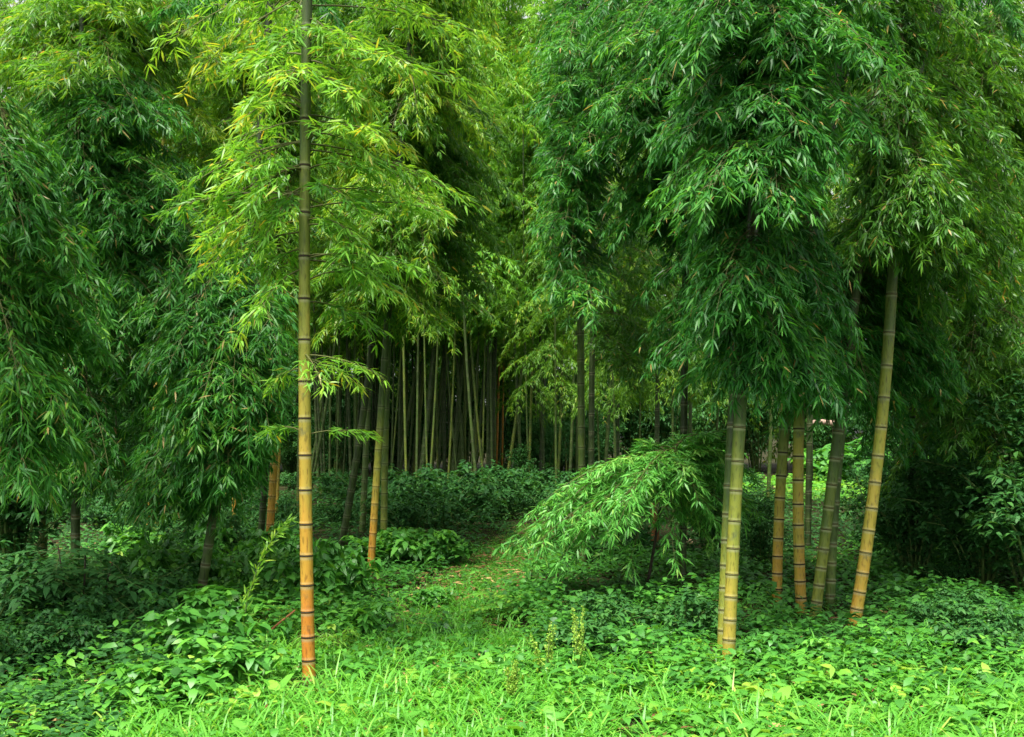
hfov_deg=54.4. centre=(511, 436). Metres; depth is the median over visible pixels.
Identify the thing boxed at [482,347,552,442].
bamboo
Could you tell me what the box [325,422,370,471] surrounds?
shrub
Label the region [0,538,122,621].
shrub
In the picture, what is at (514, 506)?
shrub
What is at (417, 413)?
bamboo
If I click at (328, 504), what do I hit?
shrub
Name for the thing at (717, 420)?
bamboo
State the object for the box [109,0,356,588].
bamboo
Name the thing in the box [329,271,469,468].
bamboo
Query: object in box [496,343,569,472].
shrub
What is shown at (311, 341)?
bamboo
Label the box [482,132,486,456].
bamboo
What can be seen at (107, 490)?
shrub
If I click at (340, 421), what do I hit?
bamboo
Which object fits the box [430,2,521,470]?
bamboo
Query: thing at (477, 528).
shade cover
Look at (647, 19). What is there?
bamboo
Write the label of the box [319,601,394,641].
leafy weed
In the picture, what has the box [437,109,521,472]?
bamboo
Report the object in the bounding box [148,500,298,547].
shrub
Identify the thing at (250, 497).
shrub
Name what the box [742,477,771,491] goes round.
shrub
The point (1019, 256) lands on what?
bamboo
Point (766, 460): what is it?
bamboo
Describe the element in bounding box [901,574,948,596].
leafy weed
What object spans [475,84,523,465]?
bamboo
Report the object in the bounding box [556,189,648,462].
bamboo
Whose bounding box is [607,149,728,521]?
bamboo
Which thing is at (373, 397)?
bamboo
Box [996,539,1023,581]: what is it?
shrub
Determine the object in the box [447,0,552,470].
bamboo
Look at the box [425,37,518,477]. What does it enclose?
bamboo
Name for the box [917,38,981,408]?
bamboo
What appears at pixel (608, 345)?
bamboo
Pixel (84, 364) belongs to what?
bamboo
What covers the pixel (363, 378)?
bamboo
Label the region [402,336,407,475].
bamboo
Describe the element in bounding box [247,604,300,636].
leafy weed
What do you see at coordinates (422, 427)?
shrub
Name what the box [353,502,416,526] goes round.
shrub
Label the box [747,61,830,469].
bamboo
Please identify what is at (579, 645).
dock plant
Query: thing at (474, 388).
bamboo
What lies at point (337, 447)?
bamboo
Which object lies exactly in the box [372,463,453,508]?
shrub
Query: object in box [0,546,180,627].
compound leaved shrub
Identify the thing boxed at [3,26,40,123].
bamboo
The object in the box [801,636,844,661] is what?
leafy weed
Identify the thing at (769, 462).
bamboo
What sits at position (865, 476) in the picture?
shrub
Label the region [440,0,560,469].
bamboo
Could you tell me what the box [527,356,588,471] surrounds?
shrub
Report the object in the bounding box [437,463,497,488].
shrub
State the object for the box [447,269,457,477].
bamboo
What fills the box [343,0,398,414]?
bamboo
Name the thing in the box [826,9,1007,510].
bamboo
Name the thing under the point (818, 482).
meadow cover
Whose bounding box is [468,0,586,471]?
bamboo
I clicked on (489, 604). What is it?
fern
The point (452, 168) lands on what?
bamboo
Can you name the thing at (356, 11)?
bamboo
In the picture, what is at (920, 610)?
leafy weed
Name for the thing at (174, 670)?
leafy weed
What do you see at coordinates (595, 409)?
shrub
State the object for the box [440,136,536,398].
bamboo
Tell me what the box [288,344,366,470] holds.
bamboo
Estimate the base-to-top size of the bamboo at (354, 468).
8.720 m
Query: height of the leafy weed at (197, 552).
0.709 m
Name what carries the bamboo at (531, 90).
on the ground at (518, 519)
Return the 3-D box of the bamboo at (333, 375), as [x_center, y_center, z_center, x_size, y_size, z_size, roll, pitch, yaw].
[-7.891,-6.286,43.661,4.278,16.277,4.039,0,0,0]
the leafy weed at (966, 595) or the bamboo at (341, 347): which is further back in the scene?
the bamboo at (341, 347)
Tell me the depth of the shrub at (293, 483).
31.14 m
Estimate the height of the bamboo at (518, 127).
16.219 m
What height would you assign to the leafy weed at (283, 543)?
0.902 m
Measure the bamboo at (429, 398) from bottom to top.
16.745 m
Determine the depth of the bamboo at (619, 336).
14.49 m
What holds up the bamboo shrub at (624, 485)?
on the ground at (518, 519)
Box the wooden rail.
[812,419,833,484]
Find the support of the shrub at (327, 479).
on the ground at (518, 519)
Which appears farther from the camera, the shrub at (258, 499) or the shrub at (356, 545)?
the shrub at (258, 499)
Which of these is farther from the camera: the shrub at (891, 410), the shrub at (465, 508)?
the shrub at (891, 410)
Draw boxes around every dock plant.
[489,660,542,709]
[523,621,563,677]
[570,603,599,673]
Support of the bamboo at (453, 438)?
on the ground at (518, 519)
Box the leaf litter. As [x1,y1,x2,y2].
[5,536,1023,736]
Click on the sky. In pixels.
(16, 1)
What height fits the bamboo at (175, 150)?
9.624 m
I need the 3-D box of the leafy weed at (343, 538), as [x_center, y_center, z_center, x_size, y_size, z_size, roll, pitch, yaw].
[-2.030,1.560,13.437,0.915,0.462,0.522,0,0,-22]
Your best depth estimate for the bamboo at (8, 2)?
52.51 m
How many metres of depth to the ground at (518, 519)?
11.83 m
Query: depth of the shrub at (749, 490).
22.18 m
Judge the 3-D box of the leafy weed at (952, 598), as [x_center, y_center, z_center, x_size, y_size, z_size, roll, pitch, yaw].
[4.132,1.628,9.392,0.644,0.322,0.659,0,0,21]
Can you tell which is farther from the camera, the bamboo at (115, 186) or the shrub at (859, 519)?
the shrub at (859, 519)
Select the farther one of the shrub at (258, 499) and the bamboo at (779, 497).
the shrub at (258, 499)
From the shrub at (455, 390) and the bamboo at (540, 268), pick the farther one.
the shrub at (455, 390)
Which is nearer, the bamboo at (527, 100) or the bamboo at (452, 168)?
the bamboo at (452, 168)
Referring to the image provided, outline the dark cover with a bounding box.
[0,591,186,736]
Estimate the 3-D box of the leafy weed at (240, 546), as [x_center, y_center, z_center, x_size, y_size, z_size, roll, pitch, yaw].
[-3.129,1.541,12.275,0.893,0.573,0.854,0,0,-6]
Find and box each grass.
[0,588,1023,736]
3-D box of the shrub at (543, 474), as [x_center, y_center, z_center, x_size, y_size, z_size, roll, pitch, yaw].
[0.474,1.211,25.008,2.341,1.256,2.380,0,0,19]
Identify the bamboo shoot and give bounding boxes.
[240,514,298,627]
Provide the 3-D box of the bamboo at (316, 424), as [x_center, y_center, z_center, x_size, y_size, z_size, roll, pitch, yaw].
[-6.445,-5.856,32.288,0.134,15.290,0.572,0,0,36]
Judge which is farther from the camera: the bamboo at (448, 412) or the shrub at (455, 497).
the bamboo at (448, 412)
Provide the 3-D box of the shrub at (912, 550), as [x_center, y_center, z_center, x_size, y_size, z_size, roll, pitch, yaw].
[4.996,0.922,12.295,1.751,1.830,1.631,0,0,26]
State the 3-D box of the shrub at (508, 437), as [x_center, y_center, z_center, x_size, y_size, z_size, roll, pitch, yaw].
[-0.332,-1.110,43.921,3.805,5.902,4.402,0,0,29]
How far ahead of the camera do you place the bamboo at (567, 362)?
50.25 m
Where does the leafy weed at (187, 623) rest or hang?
on the ground at (518, 519)
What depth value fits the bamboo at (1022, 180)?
16.86 m
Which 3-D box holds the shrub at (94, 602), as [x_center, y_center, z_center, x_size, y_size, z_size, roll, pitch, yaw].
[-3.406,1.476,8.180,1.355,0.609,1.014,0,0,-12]
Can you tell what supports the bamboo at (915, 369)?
on the ground at (518, 519)
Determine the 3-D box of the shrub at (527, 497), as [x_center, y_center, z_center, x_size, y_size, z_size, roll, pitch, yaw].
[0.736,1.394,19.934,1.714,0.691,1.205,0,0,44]
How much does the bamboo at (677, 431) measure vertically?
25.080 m
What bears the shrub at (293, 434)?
on the ground at (518, 519)
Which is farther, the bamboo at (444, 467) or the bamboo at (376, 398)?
the bamboo at (376, 398)
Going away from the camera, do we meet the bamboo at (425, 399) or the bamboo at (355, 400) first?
the bamboo at (425, 399)
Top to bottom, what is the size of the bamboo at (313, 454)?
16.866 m
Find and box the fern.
[461,592,557,625]
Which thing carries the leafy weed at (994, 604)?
on the ground at (518, 519)
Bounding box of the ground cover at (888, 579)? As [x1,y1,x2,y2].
[0,535,1023,736]
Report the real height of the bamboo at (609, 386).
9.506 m
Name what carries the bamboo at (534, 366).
on the ground at (518, 519)
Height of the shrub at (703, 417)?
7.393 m
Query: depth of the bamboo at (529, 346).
39.89 m
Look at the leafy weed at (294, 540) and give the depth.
12.56 m
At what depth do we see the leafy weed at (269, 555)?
10.29 m
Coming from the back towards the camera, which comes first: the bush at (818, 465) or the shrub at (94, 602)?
the bush at (818, 465)
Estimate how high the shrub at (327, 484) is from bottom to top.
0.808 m
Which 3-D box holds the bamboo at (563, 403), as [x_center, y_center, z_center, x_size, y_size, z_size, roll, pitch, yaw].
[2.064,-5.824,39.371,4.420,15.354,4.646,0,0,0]
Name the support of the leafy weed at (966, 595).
on the ground at (518, 519)
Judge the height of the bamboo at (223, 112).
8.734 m
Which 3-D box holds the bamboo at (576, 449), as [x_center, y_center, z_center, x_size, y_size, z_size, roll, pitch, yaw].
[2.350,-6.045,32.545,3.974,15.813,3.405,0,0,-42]
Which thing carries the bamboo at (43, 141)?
on the ground at (518, 519)
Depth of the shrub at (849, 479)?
32.17 m
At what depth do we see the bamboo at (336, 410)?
36.77 m
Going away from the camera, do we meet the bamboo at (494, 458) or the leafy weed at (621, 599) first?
the leafy weed at (621, 599)
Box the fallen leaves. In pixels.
[393,514,573,600]
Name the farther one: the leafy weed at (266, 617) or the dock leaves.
the leafy weed at (266, 617)
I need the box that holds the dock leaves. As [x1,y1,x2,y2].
[0,632,1023,736]
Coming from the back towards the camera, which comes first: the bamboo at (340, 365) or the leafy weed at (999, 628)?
the bamboo at (340, 365)
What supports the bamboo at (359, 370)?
on the ground at (518, 519)
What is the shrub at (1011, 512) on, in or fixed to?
on the ground at (518, 519)
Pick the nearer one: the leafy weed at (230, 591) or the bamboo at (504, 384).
the leafy weed at (230, 591)
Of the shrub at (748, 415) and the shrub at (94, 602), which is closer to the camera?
the shrub at (94, 602)
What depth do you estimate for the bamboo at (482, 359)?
37.34 m
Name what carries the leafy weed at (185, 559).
on the ground at (518, 519)
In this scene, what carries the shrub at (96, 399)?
on the ground at (518, 519)
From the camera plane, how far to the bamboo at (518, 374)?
35.94 m
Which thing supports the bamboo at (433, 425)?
on the ground at (518, 519)
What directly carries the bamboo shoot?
on the ground at (518, 519)
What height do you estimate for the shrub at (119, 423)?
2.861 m
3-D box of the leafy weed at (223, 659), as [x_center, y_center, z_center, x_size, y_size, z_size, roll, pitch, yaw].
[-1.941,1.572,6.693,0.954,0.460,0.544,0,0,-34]
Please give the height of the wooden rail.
2.278 m
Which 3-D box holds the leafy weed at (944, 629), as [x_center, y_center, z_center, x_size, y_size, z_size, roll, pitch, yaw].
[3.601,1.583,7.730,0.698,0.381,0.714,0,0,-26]
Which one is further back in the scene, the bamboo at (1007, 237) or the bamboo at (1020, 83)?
the bamboo at (1007, 237)
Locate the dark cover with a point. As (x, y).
(49, 694)
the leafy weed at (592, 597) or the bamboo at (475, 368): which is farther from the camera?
the bamboo at (475, 368)
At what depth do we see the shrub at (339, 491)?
18.91 m
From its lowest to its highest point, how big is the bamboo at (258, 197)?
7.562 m
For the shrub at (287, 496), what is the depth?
23.85 m
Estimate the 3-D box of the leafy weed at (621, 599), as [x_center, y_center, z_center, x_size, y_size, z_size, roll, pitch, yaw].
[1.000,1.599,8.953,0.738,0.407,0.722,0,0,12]
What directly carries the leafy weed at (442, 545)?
on the ground at (518, 519)
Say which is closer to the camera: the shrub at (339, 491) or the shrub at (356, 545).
the shrub at (356, 545)
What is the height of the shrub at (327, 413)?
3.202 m
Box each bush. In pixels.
[776,446,855,483]
[813,435,892,483]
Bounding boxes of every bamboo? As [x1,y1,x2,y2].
[0,0,235,562]
[0,0,240,563]
[0,2,13,101]
[0,75,63,191]
[0,89,124,524]
[2,0,17,92]
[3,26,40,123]
[12,80,82,508]
[25,110,88,396]
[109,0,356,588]
[114,311,138,480]
[128,0,292,518]
[135,0,246,530]
[144,0,508,682]
[147,0,224,530]
[149,0,333,527]
[157,0,345,533]
[165,3,298,279]
[227,0,333,530]
[228,11,345,514]
[236,12,344,512]
[282,202,336,356]
[283,328,345,477]
[286,0,398,482]
[286,200,398,475]
[286,204,381,472]
[287,1,400,486]
[287,112,347,494]
[288,103,393,478]
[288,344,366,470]
[292,0,362,471]
[292,15,349,474]
[292,338,381,471]
[294,340,382,457]
[295,94,393,487]
[297,0,392,476]
[298,1,448,545]
[310,0,500,572]
[310,201,319,486]
[311,202,408,476]
[312,337,352,473]
[313,0,396,349]
[316,338,377,469]
[320,13,399,428]
[321,350,392,449]
[326,341,357,434]
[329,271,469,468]
[334,346,337,470]
[338,0,513,531]
[338,35,425,482]
[340,324,458,354]
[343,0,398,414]
[343,330,460,472]
[351,342,423,476]
[351,348,368,473]
[357,0,521,529]
[359,3,463,474]
[363,336,420,452]
[369,352,441,469]
[373,341,378,466]
[375,344,455,468]
[376,291,483,477]
[378,354,407,467]
[379,335,422,475]
[379,337,459,476]
[391,47,502,481]
[397,237,474,474]
[397,337,460,475]
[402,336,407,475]
[405,1,508,446]
[405,8,483,476]
[405,337,468,465]
[407,10,485,476]
[408,0,543,483]
[409,18,512,477]
[412,349,440,431]
[414,0,542,469]
[415,325,418,476]
[419,330,460,468]
[423,324,427,466]
[425,3,526,474]
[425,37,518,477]
[426,349,505,463]
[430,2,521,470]
[430,40,502,466]
[430,93,500,469]
[430,336,503,446]
[432,335,468,469]
[436,395,441,468]
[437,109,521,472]
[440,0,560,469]
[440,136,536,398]
[442,344,446,471]
[443,14,536,477]
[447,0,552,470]
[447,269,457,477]
[449,337,527,470]
[450,1,538,467]
[450,356,501,380]
[453,20,535,475]
[454,50,514,462]
[460,0,569,473]
[464,105,570,456]
[465,352,556,469]
[466,117,572,469]
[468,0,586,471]
[468,337,512,369]
[474,85,558,467]
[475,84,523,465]
[475,330,517,450]
[476,32,552,432]
[480,0,571,428]
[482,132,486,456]
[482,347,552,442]
[493,0,605,478]
[494,95,570,476]
[499,74,618,484]
[501,57,588,426]
[501,365,503,468]
[503,96,572,429]
[503,99,589,483]
[506,0,589,480]
[508,30,589,426]
[512,330,587,479]
[515,107,605,479]
[521,0,683,564]
[542,38,610,480]
[549,340,572,403]
[551,4,670,459]
[551,31,601,470]
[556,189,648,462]
[557,151,665,456]
[559,38,718,538]
[561,148,671,458]
[565,157,670,463]
[572,3,848,603]
[573,0,722,587]
[596,139,701,512]
[605,234,676,442]
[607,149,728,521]
[616,148,690,528]
[621,124,700,456]
[631,0,907,659]
[660,245,728,479]
[663,0,984,612]
[664,265,778,448]
[669,60,871,648]
[726,2,778,462]
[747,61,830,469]
[759,433,777,453]
[763,430,790,464]
[765,0,967,617]
[766,170,834,496]
[774,69,858,449]
[779,61,867,466]
[794,60,865,552]
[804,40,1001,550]
[825,0,1023,611]
[825,0,1023,625]
[826,1,866,442]
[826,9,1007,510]
[843,0,983,497]
[868,0,1023,507]
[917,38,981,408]
[950,0,1023,322]
[972,8,1022,451]
[992,0,1023,346]
[1010,0,1023,180]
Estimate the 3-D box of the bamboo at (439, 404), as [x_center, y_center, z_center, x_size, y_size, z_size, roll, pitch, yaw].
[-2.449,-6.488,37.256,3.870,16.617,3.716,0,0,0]
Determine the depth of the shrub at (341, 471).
33.37 m
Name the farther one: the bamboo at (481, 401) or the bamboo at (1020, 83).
the bamboo at (481, 401)
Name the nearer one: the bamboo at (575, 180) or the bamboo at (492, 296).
the bamboo at (575, 180)
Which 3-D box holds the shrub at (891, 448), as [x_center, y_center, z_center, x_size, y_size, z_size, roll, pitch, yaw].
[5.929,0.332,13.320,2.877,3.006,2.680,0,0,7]
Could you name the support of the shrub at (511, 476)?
on the ground at (518, 519)
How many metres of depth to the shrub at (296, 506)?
18.97 m
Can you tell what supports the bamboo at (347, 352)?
on the ground at (518, 519)
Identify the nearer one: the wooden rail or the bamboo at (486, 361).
the wooden rail
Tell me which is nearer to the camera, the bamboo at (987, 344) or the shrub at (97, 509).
the bamboo at (987, 344)
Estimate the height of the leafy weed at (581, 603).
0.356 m
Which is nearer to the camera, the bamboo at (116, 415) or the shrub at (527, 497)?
the shrub at (527, 497)
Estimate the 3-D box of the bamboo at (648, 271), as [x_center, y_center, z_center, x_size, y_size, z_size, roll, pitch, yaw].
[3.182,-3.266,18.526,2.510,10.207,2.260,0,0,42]
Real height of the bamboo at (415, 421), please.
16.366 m
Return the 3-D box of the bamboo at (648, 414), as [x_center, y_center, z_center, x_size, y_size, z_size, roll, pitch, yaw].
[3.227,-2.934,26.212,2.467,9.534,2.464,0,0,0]
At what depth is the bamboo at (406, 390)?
43.09 m
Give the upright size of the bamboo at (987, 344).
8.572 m
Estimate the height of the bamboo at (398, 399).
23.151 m
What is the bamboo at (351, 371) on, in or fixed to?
on the ground at (518, 519)
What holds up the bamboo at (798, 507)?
on the ground at (518, 519)
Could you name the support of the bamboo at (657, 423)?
on the ground at (518, 519)
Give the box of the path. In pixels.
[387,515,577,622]
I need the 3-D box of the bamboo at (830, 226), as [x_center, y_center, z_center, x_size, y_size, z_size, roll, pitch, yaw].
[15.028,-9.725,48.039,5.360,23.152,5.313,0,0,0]
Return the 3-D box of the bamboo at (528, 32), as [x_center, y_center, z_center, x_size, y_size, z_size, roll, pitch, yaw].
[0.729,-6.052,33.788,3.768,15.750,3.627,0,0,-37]
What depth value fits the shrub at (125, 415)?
43.61 m
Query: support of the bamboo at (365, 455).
on the ground at (518, 519)
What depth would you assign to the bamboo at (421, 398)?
36.39 m
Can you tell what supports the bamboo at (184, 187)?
on the ground at (518, 519)
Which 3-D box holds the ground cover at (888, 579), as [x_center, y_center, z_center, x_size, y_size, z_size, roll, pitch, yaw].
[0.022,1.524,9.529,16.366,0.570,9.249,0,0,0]
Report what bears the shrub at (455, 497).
on the ground at (518, 519)
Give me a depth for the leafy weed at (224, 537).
13.24 m
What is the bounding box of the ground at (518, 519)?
[0,439,1023,736]
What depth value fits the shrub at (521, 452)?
26.88 m
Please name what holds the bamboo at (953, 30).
on the ground at (518, 519)
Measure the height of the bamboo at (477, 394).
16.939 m
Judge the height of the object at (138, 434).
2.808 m
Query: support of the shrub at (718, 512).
on the ground at (518, 519)
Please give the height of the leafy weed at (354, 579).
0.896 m
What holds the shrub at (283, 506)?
on the ground at (518, 519)
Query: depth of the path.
11.75 m
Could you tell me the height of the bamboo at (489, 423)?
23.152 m
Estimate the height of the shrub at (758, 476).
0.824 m
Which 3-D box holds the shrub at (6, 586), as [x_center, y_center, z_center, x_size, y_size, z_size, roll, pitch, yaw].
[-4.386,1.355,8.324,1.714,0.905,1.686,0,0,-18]
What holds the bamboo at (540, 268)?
on the ground at (518, 519)
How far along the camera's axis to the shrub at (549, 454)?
35.89 m
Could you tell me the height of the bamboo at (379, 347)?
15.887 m
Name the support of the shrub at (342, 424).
on the ground at (518, 519)
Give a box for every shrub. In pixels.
[0,483,114,580]
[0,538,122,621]
[0,543,97,637]
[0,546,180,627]
[0,608,129,673]
[4,579,180,643]
[11,612,144,666]
[50,503,92,522]
[51,489,103,509]
[59,495,128,519]
[62,493,139,527]
[67,473,126,499]
[81,547,220,611]
[82,337,138,470]
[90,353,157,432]
[99,507,199,547]
[108,410,136,478]
[109,406,145,472]
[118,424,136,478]
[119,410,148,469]
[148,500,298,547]
[165,506,256,549]
[220,502,286,523]
[221,486,286,512]
[224,503,283,535]
[240,498,299,518]
[241,481,268,495]
[243,492,291,511]
[245,496,332,528]
[279,470,296,489]
[279,493,295,503]
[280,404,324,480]
[282,346,336,473]
[283,401,314,473]
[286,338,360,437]
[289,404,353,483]
[311,404,347,475]
[311,466,400,513]
[312,471,349,496]
[312,498,353,521]
[312,500,367,526]
[314,408,372,466]
[315,535,367,555]
[319,472,423,522]
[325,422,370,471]
[328,363,408,455]
[331,468,361,479]
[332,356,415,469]
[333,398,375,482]
[349,490,458,532]
[353,459,510,530]
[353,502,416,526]
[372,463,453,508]
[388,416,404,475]
[389,351,451,473]
[389,402,447,466]
[389,414,447,464]
[418,485,499,520]
[426,357,486,465]
[432,459,545,495]
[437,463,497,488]
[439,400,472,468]
[440,475,473,485]
[450,482,523,520]
[456,355,537,471]
[473,482,540,517]
[491,442,542,481]
[491,471,553,510]
[492,429,769,586]
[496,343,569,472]
[504,403,570,481]
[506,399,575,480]
[508,460,577,496]
[508,488,567,517]
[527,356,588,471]
[530,468,594,501]
[551,349,638,448]
[554,508,703,559]
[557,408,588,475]
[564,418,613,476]
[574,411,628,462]
[600,370,679,456]
[623,365,694,447]
[653,341,755,447]
[664,446,765,555]
[696,359,766,459]
[709,367,779,472]
[718,523,792,553]
[740,484,809,570]
[741,490,791,519]
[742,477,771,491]
[742,486,759,500]
[743,471,762,481]
[759,393,867,475]
[815,411,922,556]
[817,405,858,459]
[827,372,917,442]
[840,439,966,580]
[841,470,865,487]
[844,526,888,552]
[846,390,1010,564]
[847,464,888,484]
[851,513,876,532]
[879,416,1023,589]
[900,354,1023,598]
[902,556,990,586]
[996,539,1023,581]
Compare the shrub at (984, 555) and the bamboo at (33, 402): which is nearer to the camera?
the bamboo at (33, 402)
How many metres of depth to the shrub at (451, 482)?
27.58 m
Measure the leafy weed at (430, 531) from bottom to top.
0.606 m
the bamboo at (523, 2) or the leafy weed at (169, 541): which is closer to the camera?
the leafy weed at (169, 541)
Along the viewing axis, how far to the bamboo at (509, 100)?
27.69 m
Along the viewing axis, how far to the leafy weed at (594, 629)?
7.84 m
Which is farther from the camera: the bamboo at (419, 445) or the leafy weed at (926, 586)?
the bamboo at (419, 445)
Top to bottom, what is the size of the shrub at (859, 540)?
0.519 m
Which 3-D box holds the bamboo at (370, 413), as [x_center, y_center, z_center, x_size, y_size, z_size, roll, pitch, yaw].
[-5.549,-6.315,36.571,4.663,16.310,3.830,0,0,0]
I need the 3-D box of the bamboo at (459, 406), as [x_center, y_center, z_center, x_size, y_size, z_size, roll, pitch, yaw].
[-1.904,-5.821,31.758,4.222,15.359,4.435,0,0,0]
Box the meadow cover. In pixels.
[676,472,867,505]
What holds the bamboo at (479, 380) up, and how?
on the ground at (518, 519)
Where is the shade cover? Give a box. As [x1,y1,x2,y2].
[24,484,1017,573]
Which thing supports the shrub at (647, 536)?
on the ground at (518, 519)
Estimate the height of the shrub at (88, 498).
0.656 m
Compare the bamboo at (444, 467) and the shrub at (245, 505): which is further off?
the bamboo at (444, 467)
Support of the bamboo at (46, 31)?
on the ground at (518, 519)
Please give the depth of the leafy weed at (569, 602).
9.50 m
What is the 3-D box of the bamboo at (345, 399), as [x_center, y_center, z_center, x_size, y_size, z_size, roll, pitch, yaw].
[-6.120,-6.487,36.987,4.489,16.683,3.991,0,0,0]
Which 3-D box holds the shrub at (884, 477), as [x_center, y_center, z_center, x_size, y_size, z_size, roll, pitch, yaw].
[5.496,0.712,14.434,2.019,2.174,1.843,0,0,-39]
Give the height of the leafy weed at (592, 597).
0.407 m
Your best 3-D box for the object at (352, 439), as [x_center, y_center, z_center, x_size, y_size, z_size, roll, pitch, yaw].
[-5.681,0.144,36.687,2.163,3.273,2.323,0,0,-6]
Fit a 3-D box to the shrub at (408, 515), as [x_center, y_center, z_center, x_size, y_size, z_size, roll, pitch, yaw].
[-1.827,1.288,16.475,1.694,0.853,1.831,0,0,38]
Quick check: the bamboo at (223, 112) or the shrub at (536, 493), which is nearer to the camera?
the bamboo at (223, 112)
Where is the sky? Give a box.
[0,0,1023,438]
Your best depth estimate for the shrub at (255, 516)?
16.84 m
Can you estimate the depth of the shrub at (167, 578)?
9.52 m
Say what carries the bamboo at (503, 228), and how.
on the ground at (518, 519)
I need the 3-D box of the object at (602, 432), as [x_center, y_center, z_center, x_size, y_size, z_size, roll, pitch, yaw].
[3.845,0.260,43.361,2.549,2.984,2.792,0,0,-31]
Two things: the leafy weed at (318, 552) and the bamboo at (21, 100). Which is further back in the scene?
the bamboo at (21, 100)
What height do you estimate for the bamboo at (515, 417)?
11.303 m
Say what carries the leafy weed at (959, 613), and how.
on the ground at (518, 519)
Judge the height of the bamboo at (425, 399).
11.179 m
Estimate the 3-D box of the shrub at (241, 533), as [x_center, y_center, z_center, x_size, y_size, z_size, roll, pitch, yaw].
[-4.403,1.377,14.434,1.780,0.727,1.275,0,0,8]
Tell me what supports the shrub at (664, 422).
on the ground at (518, 519)
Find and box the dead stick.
[265,610,294,636]
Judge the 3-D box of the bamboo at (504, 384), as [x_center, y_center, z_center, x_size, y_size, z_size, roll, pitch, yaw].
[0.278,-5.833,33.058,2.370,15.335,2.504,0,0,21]
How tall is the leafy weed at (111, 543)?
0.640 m
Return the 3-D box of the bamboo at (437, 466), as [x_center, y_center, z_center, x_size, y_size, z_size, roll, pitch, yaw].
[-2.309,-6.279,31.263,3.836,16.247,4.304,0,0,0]
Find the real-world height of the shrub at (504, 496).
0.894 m
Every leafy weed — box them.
[78,654,224,711]
[98,523,165,555]
[108,536,163,557]
[118,539,174,604]
[119,543,219,595]
[125,530,194,560]
[127,545,239,598]
[129,604,275,659]
[137,579,280,624]
[145,555,193,601]
[152,543,232,566]
[158,635,291,692]
[176,549,228,595]
[183,591,258,629]
[192,512,238,556]
[196,562,271,594]
[219,539,261,565]
[220,542,281,571]
[238,527,264,554]
[247,521,328,555]
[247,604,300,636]
[253,546,299,603]
[259,551,351,617]
[264,545,357,569]
[286,533,299,543]
[286,622,361,659]
[313,537,385,600]
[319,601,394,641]
[340,535,368,561]
[347,527,435,566]
[378,526,459,560]
[402,586,462,609]
[413,529,485,565]
[534,599,625,655]
[547,590,613,624]
[560,593,610,612]
[561,590,631,629]
[580,594,663,629]
[625,574,668,602]
[650,596,688,623]
[656,588,754,638]
[736,632,788,669]
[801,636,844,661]
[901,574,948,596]
[905,596,948,627]
[912,615,1021,654]
[924,599,994,632]
[925,595,978,609]
[931,585,992,617]
[934,618,1013,656]
[976,599,1023,632]
[982,611,1023,652]
[984,598,1014,619]
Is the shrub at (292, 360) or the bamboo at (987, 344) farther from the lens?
the shrub at (292, 360)
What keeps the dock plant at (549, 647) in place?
on the ground at (518, 519)
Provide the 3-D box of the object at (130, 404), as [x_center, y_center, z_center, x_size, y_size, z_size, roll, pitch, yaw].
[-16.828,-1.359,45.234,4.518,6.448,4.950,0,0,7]
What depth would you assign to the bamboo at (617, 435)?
25.93 m
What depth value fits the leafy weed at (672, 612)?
9.09 m
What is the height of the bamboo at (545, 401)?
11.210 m
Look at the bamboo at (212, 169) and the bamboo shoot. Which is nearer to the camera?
the bamboo shoot
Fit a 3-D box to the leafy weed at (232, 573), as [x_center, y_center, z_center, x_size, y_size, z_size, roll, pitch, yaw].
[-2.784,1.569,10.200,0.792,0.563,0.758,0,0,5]
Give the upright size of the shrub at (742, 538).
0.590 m
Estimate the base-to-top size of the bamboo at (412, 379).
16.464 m
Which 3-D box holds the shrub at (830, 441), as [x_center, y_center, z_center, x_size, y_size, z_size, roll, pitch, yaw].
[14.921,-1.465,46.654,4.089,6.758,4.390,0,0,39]
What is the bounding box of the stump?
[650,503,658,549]
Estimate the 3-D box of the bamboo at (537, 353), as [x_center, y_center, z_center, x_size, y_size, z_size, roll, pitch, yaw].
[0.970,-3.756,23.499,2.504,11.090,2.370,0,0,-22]
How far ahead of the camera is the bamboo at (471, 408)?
35.95 m
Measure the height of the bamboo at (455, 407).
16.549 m
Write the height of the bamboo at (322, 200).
11.141 m
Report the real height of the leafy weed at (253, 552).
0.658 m
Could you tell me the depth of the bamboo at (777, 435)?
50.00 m
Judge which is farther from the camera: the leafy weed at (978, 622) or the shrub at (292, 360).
the shrub at (292, 360)
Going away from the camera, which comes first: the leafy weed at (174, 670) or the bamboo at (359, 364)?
the leafy weed at (174, 670)
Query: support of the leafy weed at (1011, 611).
on the ground at (518, 519)
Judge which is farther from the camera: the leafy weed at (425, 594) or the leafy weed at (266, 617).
the leafy weed at (425, 594)

